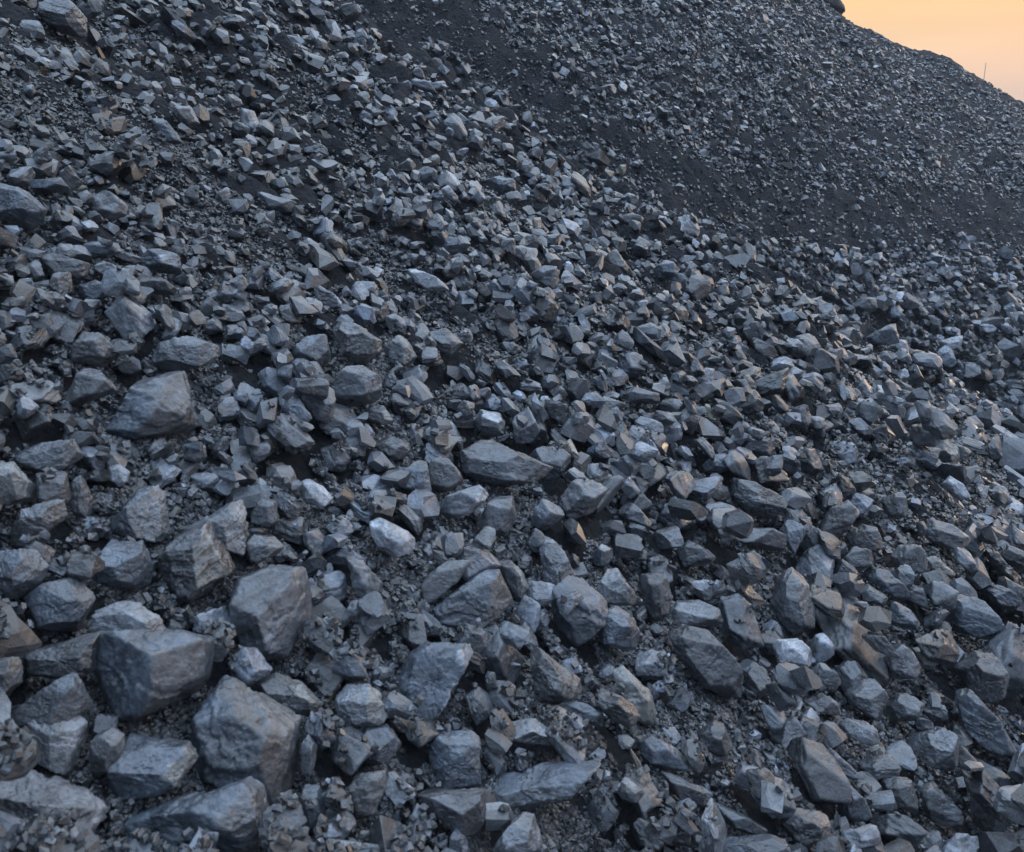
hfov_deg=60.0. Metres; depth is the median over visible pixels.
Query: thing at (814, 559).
coal chunk
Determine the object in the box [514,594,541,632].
coal chunk
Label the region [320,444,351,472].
coal chunk
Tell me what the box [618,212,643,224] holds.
flat coal lump
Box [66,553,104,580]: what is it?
coal chunk
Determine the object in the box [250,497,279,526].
coal chunk
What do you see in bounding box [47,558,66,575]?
coal chunk
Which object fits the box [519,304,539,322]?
coal chunk
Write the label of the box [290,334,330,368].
coal boulder
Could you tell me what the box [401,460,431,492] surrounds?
coal boulder
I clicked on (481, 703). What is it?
coal chunk
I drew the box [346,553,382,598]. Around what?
coal chunk
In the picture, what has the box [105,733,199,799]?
blocky coal lump
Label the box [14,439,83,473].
flat coal lump
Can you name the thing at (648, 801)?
coal chunk
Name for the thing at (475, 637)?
coal chunk
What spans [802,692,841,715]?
blocky coal lump
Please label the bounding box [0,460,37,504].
coal boulder
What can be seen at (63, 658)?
blocky coal lump
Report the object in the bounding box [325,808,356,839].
coal chunk
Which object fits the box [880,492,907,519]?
blocky coal lump
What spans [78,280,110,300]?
coal chunk
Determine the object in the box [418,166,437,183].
coal chunk
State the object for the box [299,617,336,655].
coal chunk
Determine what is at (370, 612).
coal rubble
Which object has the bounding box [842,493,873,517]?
coal chunk
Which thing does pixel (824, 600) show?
coal chunk
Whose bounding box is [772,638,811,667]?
coal chunk
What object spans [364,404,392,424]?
coal chunk
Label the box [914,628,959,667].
coal chunk
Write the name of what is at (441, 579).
flat coal lump
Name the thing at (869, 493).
coal chunk
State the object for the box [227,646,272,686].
coal chunk
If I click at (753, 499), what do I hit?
blocky coal lump
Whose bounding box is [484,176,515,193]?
flat coal lump
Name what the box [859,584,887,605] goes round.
blocky coal lump
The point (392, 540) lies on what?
coal chunk
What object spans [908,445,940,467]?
coal chunk
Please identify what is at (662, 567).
coal chunk
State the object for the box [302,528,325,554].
coal chunk
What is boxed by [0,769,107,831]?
coal boulder
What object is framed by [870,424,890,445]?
coal chunk
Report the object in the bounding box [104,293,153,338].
coal chunk
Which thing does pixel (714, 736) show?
coal chunk
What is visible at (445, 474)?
coal boulder
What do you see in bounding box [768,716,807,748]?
coal chunk
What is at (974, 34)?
sky
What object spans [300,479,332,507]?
coal chunk
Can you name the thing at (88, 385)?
coal boulder
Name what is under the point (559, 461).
coal chunk
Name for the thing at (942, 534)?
coal chunk
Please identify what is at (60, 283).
blocky coal lump
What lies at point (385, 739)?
coal chunk
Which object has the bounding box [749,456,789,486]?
coal chunk
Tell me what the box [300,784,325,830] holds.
coal chunk
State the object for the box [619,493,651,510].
coal chunk
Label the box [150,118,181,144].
coal chunk
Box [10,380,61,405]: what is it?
coal chunk
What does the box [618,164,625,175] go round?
coal flake
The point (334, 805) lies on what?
coal chunk
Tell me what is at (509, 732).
coal chunk
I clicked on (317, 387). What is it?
coal chunk
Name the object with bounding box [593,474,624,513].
coal chunk
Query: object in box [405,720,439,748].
coal chunk
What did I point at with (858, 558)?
coal chunk
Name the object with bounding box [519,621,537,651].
coal chunk
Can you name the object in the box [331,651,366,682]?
coal chunk
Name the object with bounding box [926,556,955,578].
coal chunk
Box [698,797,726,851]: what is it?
coal chunk
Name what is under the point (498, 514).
coal boulder
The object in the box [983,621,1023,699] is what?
coal chunk
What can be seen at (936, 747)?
coal chunk
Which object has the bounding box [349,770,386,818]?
blocky coal lump
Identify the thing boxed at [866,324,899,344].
coal chunk
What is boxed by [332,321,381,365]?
coal boulder
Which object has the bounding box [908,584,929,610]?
coal chunk
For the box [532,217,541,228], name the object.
coal flake
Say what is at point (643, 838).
coal chunk
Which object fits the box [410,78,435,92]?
flat coal lump
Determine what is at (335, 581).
coal chunk
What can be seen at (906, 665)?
coal chunk
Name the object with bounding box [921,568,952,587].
coal chunk
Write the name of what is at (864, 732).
coal chunk
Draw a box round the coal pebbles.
[0,0,1023,851]
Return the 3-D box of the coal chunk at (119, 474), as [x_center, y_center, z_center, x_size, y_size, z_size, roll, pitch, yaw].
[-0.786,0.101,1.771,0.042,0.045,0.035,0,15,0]
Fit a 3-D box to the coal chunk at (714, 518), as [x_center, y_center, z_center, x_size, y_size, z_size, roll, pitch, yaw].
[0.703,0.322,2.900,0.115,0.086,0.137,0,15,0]
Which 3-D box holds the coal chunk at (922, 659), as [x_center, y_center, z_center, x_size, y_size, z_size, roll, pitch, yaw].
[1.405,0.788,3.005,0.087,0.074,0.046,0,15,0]
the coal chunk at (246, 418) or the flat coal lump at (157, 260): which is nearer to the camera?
the coal chunk at (246, 418)
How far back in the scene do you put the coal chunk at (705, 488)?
3.00 m
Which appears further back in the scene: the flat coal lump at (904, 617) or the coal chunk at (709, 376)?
the coal chunk at (709, 376)
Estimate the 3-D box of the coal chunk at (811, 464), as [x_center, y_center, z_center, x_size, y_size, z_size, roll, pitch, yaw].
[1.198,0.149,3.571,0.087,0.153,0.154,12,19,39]
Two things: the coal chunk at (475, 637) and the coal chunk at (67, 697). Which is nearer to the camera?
the coal chunk at (67, 697)
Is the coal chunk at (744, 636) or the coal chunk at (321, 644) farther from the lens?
the coal chunk at (744, 636)
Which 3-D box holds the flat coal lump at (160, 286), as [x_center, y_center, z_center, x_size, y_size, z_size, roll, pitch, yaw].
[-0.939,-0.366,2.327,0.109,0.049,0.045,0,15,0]
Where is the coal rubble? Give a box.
[0,0,1023,851]
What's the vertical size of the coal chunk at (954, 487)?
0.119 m
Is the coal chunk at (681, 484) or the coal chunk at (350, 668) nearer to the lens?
the coal chunk at (350, 668)
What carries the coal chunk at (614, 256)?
on the terrain
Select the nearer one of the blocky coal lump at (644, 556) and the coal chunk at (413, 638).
the coal chunk at (413, 638)
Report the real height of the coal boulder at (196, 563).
0.159 m
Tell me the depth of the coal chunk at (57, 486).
1.63 m
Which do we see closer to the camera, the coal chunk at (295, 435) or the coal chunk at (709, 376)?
the coal chunk at (295, 435)
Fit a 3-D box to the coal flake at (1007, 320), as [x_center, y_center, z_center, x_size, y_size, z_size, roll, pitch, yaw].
[6.247,-1.305,11.188,0.236,0.133,0.100,0,15,0]
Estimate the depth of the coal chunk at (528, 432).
2.72 m
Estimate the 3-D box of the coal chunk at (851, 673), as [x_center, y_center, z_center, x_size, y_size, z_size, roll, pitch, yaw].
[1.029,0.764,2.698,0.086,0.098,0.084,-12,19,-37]
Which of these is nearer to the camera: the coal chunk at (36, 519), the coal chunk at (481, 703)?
the coal chunk at (36, 519)
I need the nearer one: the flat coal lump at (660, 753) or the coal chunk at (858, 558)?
the flat coal lump at (660, 753)
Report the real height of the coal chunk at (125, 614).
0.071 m
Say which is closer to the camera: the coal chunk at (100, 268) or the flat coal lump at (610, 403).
the coal chunk at (100, 268)
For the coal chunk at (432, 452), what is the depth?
2.45 m
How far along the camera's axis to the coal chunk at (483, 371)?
2.94 m
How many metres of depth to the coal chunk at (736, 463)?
3.18 m
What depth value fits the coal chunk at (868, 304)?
9.98 m
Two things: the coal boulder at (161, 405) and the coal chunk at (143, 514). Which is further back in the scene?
the coal boulder at (161, 405)
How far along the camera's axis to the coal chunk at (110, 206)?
2.46 m
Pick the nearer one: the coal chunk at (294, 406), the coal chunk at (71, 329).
the coal chunk at (71, 329)
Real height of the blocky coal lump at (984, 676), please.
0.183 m
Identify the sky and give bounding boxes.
[841,0,1023,101]
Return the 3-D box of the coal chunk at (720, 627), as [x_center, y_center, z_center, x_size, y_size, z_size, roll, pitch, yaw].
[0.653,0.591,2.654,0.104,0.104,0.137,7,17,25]
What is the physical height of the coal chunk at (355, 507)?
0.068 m
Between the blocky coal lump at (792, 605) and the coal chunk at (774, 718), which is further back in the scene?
the blocky coal lump at (792, 605)
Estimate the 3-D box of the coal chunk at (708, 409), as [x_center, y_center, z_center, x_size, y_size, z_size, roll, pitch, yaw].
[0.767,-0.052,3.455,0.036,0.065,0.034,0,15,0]
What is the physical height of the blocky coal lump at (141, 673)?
0.212 m
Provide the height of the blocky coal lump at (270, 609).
0.220 m
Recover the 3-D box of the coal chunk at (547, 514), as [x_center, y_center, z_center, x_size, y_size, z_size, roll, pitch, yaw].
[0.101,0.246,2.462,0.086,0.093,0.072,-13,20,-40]
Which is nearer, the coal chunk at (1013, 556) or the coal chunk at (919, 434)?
the coal chunk at (1013, 556)
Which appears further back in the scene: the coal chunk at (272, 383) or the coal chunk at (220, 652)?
the coal chunk at (272, 383)
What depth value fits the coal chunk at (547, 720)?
1.87 m
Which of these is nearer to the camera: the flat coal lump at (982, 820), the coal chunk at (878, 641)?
the flat coal lump at (982, 820)
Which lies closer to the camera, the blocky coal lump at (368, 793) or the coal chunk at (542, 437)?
the blocky coal lump at (368, 793)
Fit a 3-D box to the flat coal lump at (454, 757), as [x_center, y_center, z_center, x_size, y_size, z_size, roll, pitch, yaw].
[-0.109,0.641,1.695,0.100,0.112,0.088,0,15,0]
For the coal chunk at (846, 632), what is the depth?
2.82 m
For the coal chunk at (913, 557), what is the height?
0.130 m
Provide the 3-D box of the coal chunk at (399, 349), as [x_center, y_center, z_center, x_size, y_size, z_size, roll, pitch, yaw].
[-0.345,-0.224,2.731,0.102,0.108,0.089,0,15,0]
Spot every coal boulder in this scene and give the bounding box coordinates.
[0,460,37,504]
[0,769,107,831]
[36,0,87,39]
[66,368,119,407]
[106,371,199,439]
[158,521,235,604]
[180,499,249,555]
[190,675,301,805]
[256,672,324,714]
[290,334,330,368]
[301,734,317,775]
[329,365,381,406]
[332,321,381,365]
[399,641,473,721]
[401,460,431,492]
[428,457,463,491]
[458,440,552,487]
[476,496,515,536]
[492,811,543,851]
[530,646,581,703]
[597,605,639,651]
[638,572,672,620]
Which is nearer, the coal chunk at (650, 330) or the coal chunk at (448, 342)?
the coal chunk at (448, 342)
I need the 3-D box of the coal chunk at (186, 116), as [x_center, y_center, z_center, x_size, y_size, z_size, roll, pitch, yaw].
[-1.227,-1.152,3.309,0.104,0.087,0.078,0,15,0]
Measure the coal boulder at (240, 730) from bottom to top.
0.176 m
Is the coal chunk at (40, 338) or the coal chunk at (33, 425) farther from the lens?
the coal chunk at (40, 338)
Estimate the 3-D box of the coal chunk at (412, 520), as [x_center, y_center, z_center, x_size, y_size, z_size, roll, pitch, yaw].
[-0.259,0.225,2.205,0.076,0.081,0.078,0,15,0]
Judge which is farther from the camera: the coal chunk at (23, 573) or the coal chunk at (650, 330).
the coal chunk at (650, 330)
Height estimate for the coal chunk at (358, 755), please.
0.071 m
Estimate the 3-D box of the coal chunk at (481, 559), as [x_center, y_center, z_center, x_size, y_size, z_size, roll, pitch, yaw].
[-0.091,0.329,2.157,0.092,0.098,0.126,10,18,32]
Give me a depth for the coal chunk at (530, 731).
1.81 m
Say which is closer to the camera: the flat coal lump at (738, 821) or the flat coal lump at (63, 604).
the flat coal lump at (63, 604)
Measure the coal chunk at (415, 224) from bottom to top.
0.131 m
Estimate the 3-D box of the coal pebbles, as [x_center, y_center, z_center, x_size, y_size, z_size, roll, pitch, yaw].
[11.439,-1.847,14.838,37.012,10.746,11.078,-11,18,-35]
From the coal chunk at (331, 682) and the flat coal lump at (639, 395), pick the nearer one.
the coal chunk at (331, 682)
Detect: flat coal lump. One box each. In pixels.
[0,183,47,228]
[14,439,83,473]
[24,577,95,631]
[26,177,69,192]
[40,252,89,279]
[69,475,93,518]
[70,332,119,367]
[125,776,269,851]
[131,248,181,273]
[140,277,176,295]
[152,336,219,370]
[259,192,296,212]
[408,268,448,291]
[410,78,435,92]
[416,788,485,836]
[420,560,471,602]
[429,730,481,788]
[432,569,513,631]
[440,185,457,200]
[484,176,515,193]
[494,760,600,809]
[530,265,559,289]
[556,700,604,727]
[592,396,624,411]
[613,664,655,727]
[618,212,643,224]
[619,386,659,403]
[638,734,688,771]
[715,802,767,834]
[723,834,790,851]
[733,527,787,551]
[863,566,909,600]
[889,601,919,629]
[944,594,1004,639]
[955,688,1016,757]
[970,795,1008,831]
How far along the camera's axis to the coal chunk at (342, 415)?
2.33 m
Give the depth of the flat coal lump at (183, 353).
2.14 m
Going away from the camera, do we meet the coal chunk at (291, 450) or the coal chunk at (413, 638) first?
the coal chunk at (413, 638)
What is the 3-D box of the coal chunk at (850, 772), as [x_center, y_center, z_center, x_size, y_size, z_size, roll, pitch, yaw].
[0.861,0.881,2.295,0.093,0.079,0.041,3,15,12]
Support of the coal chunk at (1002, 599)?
on the terrain
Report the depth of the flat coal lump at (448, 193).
3.92 m
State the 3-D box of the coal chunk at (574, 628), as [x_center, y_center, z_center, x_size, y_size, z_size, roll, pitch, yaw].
[0.171,0.463,2.222,0.145,0.150,0.110,0,15,0]
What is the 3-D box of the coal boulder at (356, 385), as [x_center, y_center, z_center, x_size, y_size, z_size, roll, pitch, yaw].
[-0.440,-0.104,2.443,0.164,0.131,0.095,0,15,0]
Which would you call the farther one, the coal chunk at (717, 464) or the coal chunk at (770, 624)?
the coal chunk at (717, 464)
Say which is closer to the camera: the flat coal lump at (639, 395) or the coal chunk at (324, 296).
the coal chunk at (324, 296)
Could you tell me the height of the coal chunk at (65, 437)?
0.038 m
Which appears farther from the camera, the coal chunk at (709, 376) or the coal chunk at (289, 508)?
the coal chunk at (709, 376)
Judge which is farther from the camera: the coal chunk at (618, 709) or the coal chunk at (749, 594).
the coal chunk at (749, 594)
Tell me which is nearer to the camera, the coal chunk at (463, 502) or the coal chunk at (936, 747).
the coal chunk at (463, 502)
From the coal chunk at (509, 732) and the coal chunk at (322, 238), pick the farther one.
the coal chunk at (322, 238)
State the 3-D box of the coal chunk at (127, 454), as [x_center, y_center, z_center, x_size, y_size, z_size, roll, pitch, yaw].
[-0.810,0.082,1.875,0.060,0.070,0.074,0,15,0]
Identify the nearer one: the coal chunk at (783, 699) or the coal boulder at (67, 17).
the coal chunk at (783, 699)
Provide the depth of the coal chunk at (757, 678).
2.46 m
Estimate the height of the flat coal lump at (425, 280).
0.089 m
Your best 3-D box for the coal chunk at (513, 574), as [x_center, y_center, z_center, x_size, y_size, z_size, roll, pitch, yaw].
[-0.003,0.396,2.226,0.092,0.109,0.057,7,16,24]
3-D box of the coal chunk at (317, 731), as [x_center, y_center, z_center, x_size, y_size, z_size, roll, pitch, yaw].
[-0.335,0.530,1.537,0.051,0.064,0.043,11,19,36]
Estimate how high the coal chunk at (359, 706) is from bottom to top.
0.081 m
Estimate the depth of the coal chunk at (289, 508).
1.96 m
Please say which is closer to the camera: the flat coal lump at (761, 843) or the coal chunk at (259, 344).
the flat coal lump at (761, 843)
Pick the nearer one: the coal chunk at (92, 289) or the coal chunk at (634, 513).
the coal chunk at (92, 289)
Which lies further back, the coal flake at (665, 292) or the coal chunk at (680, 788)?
the coal flake at (665, 292)
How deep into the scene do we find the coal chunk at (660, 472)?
3.02 m
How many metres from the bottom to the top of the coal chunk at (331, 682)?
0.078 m
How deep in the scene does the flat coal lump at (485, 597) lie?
2.03 m
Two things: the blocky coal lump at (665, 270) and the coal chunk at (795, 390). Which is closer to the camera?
the coal chunk at (795, 390)
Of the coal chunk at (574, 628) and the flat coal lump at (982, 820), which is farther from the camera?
the flat coal lump at (982, 820)
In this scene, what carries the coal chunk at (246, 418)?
on the terrain
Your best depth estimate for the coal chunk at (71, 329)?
2.03 m
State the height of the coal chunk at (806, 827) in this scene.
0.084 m
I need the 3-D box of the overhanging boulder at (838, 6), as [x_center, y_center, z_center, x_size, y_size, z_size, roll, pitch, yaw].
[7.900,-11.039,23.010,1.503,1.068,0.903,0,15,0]
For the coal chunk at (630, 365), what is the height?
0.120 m
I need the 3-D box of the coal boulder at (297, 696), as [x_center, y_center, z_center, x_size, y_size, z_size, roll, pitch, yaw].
[-0.403,0.487,1.598,0.122,0.072,0.050,0,15,0]
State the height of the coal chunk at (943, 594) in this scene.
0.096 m
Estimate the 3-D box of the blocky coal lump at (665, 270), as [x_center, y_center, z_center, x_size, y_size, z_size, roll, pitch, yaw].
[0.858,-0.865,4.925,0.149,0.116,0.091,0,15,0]
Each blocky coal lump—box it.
[24,632,100,679]
[49,272,73,296]
[93,539,153,589]
[95,628,214,722]
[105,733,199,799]
[229,564,313,661]
[244,534,284,565]
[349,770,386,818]
[630,549,647,560]
[653,260,679,279]
[704,501,736,521]
[731,477,787,519]
[770,567,815,635]
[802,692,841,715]
[811,662,840,691]
[844,678,889,721]
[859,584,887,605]
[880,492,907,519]
[919,782,963,827]
[954,650,1009,702]
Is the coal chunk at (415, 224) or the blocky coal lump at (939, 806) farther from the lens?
the coal chunk at (415, 224)
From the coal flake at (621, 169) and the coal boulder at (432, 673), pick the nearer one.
the coal boulder at (432, 673)
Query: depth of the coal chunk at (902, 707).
2.67 m
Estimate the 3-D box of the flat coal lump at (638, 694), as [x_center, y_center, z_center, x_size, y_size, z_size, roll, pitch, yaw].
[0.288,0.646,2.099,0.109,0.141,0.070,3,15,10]
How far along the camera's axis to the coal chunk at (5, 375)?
1.84 m
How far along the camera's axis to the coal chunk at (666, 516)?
2.84 m
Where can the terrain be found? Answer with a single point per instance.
(298, 462)
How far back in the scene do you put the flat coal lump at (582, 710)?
1.95 m
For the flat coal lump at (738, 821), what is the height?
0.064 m
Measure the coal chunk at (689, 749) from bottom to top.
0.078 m
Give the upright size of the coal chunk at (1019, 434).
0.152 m
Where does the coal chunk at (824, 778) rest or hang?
on the terrain
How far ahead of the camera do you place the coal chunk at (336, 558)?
1.95 m
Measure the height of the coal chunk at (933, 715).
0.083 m
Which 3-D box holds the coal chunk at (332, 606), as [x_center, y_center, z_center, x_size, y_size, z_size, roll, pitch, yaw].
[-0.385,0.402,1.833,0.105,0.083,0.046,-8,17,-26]
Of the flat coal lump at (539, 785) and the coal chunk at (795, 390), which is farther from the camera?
the coal chunk at (795, 390)
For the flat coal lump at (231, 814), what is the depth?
1.30 m
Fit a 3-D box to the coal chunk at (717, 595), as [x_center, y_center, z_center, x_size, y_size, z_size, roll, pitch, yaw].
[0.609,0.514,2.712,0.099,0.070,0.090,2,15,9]
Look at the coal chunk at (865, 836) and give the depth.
2.09 m
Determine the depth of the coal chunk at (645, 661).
2.23 m
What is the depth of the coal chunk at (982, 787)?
2.39 m
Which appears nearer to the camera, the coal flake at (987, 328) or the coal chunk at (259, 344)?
the coal chunk at (259, 344)
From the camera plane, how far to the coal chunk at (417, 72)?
5.56 m
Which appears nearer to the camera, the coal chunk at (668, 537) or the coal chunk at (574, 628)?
the coal chunk at (574, 628)
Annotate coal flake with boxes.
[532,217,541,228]
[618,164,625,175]
[662,290,668,295]
[938,336,962,348]
[978,323,996,333]
[1005,317,1012,325]
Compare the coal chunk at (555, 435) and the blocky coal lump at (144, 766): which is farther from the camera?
the coal chunk at (555, 435)
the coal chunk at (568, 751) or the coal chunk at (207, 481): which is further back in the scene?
the coal chunk at (207, 481)
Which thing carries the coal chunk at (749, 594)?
on the coal chunk at (720, 627)
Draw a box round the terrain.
[0,0,1023,851]
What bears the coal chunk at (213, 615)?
on the terrain
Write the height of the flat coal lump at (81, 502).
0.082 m
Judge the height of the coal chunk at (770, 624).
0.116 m
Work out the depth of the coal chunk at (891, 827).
2.18 m
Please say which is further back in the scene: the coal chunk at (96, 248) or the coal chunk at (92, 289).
the coal chunk at (96, 248)
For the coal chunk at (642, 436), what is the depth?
3.08 m
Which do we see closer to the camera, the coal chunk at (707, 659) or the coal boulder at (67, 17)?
the coal chunk at (707, 659)
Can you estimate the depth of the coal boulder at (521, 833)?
1.57 m
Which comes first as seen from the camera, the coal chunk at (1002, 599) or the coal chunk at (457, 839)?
the coal chunk at (457, 839)
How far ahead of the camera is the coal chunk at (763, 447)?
3.40 m
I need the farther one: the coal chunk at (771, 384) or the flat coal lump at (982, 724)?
the coal chunk at (771, 384)
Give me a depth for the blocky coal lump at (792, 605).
2.76 m
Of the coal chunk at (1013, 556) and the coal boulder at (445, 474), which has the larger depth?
the coal chunk at (1013, 556)
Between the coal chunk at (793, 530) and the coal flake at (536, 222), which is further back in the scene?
the coal flake at (536, 222)
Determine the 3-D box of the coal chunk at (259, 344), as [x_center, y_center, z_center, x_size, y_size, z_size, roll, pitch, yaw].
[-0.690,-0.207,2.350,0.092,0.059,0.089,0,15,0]
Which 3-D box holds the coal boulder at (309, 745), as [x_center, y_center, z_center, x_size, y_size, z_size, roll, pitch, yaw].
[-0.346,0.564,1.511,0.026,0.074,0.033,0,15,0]
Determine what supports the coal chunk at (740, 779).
on the terrain
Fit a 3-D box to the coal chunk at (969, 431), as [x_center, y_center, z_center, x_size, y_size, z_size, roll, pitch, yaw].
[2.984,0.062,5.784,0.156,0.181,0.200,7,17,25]
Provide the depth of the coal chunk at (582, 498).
2.56 m
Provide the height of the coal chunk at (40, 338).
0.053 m
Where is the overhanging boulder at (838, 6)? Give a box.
[824,0,844,14]
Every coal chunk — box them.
[0,362,23,385]
[0,548,49,600]
[0,657,22,696]
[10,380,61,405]
[10,499,67,547]
[10,672,93,726]
[11,325,50,350]
[11,407,52,441]
[27,715,87,775]
[35,470,71,502]
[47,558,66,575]
[49,310,83,343]
[62,433,80,447]
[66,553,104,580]
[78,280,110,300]
[82,241,121,257]
[88,600,165,632]
[90,190,127,221]
[90,726,125,776]
[92,261,115,276]
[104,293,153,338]
[108,464,129,486]
[109,484,171,542]
[123,447,141,470]
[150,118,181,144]
[171,105,199,127]
[190,471,218,492]
[193,606,231,633]
[202,622,228,662]
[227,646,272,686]
[233,338,267,357]
[236,407,261,430]
[240,108,258,134]
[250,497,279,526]
[258,367,301,397]
[258,799,306,850]
[266,414,314,449]
[271,490,302,518]
[272,516,305,544]
[277,395,311,421]
[278,304,300,324]
[278,441,314,454]
[290,377,328,399]
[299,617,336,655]
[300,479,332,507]
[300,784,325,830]
[301,387,335,423]
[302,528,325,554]
[302,653,343,698]
[304,711,335,751]
[312,404,356,434]
[312,570,346,604]
[312,596,350,628]
[314,285,342,308]
[318,231,347,252]
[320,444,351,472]
[322,786,351,811]
[324,548,365,572]
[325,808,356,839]
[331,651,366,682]
[331,725,373,775]
[334,684,387,728]
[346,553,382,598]
[349,492,370,523]
[362,724,401,765]
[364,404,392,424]
[369,517,414,557]
[375,436,410,460]
[382,313,405,335]
[384,335,417,367]
[390,197,422,230]
[395,504,423,535]
[397,613,426,649]
[398,158,415,173]
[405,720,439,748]
[407,804,431,847]
[411,67,425,79]
[413,343,441,366]
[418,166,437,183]
[424,443,453,463]
[430,328,463,355]
[440,484,488,518]
[449,829,469,851]
[455,545,501,580]
[456,622,487,653]
[465,687,492,725]
[467,651,485,673]
[473,409,504,438]
[475,355,497,384]
[480,624,522,683]
[490,708,515,743]
[498,560,528,601]
[508,408,548,446]
[512,407,539,443]
[512,717,553,748]
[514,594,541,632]
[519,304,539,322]
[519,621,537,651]
[529,446,570,483]
[531,499,564,530]
[539,542,575,585]
[544,704,581,736]
[544,721,585,762]
[550,426,570,459]
[551,575,608,646]
[560,478,607,519]
[591,544,613,566]
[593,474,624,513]
[596,568,635,605]
[597,688,641,726]
[604,249,629,273]
[618,352,644,380]
[618,502,651,528]
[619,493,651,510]
[623,766,661,815]
[628,425,649,443]
[629,749,641,768]
[632,817,666,851]
[635,649,668,680]
[637,322,661,338]
[647,463,666,487]
[648,555,672,584]
[653,525,683,549]
[660,497,695,529]
[661,771,706,807]
[664,470,695,499]
[668,624,743,699]
[670,600,723,627]
[671,818,690,846]
[676,540,715,567]
[681,738,704,774]
[688,476,721,499]
[693,437,714,459]
[694,367,714,382]
[695,580,727,605]
[697,720,733,755]
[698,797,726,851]
[701,453,728,473]
[704,404,713,420]
[707,507,736,543]
[717,607,724,632]
[718,593,764,649]
[723,450,750,480]
[726,550,768,585]
[730,578,764,606]
[734,761,758,789]
[738,659,771,700]
[740,434,774,457]
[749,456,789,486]
[751,777,796,818]
[754,367,788,395]
[759,619,782,654]
[760,629,783,653]
[760,704,786,729]
[766,682,796,711]
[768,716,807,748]
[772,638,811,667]
[779,520,805,554]
[780,808,831,846]
[785,374,804,403]
[787,737,851,804]
[795,544,834,584]
[798,448,824,475]
[799,525,819,551]
[800,716,824,742]
[809,584,844,620]
[809,633,834,662]
[815,600,888,686]
[818,500,859,537]
[828,748,861,779]
[831,587,860,608]
[832,559,859,585]
[834,546,873,571]
[835,661,867,691]
[837,786,872,821]
[838,718,879,745]
[841,824,880,848]
[842,488,874,498]
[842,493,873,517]
[844,524,883,551]
[852,297,877,312]
[858,753,901,779]
[861,631,899,657]
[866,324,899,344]
[868,813,927,851]
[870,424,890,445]
[883,644,921,679]
[883,776,917,813]
[886,692,925,722]
[890,544,927,573]
[897,389,910,397]
[907,726,959,770]
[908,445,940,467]
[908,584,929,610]
[909,423,936,446]
[912,647,937,667]
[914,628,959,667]
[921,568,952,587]
[922,704,947,721]
[924,581,958,610]
[925,518,971,549]
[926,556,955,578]
[936,437,957,462]
[942,476,969,499]
[955,769,968,792]
[958,419,982,441]
[958,746,1014,826]
[959,753,1012,786]
[979,584,1021,613]
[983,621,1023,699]
[1000,544,1023,571]
[1013,431,1023,438]
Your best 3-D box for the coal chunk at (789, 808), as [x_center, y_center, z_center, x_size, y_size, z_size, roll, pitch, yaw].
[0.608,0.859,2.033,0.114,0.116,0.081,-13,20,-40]
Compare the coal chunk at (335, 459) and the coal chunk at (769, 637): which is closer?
the coal chunk at (335, 459)
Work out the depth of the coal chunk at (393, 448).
2.35 m
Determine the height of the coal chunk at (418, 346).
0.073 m
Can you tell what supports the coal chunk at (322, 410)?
on the coal chunk at (342, 415)
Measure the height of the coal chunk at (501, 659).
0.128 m
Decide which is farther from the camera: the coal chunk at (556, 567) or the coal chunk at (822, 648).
the coal chunk at (822, 648)
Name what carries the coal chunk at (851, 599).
on the terrain

